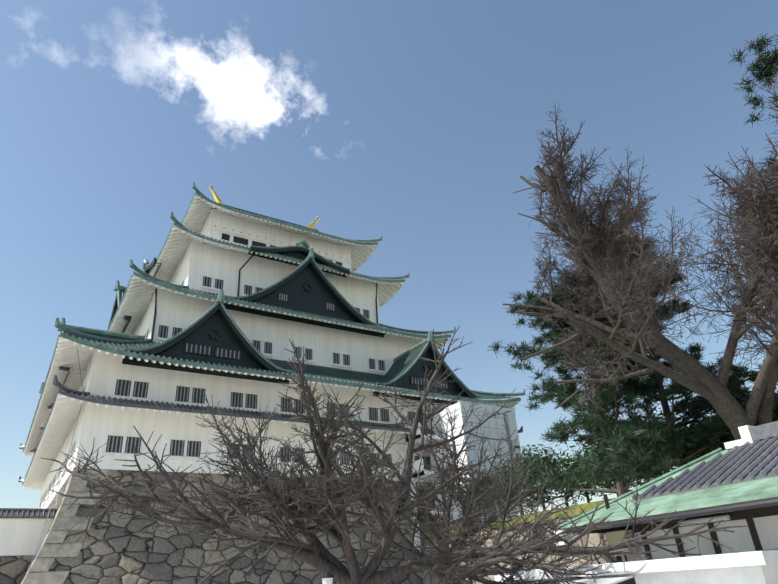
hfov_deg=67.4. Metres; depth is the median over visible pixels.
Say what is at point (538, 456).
shrub tree
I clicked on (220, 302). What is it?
nagoya castle keep
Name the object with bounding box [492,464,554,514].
shrub tree
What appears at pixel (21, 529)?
hashidai wall
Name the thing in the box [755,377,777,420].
shrub tree
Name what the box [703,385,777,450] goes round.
shrub tree
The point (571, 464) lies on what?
shrub tree
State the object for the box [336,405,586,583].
cherry tree
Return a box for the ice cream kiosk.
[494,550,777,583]
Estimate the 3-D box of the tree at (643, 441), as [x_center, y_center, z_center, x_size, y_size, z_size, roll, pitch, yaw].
[14.955,9.412,34.721,7.134,5.419,6.727,13,-31,-30]
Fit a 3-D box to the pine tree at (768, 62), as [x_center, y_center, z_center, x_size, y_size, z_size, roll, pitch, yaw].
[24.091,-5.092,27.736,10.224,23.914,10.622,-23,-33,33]
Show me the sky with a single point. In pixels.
(411, 124)
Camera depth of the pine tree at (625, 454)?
29.47 m
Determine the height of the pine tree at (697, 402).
22.837 m
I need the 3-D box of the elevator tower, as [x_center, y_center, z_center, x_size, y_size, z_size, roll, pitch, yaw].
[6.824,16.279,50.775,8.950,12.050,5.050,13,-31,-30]
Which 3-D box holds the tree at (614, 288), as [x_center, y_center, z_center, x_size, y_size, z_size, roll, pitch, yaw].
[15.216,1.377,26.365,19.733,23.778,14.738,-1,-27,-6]
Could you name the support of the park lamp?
on the ground
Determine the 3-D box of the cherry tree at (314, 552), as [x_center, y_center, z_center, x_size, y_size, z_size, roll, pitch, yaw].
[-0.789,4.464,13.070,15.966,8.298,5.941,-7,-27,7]
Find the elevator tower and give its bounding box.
[404,401,521,550]
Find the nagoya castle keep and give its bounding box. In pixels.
[18,182,525,583]
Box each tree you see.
[41,326,748,583]
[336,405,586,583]
[447,469,509,519]
[487,265,703,496]
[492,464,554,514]
[501,440,576,510]
[503,76,777,439]
[513,450,602,514]
[545,450,613,503]
[562,231,773,466]
[563,419,653,496]
[594,405,671,488]
[628,408,696,479]
[649,408,734,475]
[700,157,776,259]
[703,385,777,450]
[726,33,777,178]
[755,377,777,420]
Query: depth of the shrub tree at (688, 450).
30.40 m
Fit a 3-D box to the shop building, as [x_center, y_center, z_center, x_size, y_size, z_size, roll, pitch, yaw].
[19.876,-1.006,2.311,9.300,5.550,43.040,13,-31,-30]
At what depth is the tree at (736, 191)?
33.23 m
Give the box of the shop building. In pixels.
[554,421,777,561]
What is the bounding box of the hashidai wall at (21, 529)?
[0,508,57,555]
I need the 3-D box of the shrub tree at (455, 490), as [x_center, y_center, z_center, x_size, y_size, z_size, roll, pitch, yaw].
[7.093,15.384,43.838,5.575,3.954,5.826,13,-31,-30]
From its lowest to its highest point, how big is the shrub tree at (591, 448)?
4.770 m
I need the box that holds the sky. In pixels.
[0,0,777,514]
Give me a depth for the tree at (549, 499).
39.01 m
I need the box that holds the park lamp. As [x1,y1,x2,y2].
[320,572,334,583]

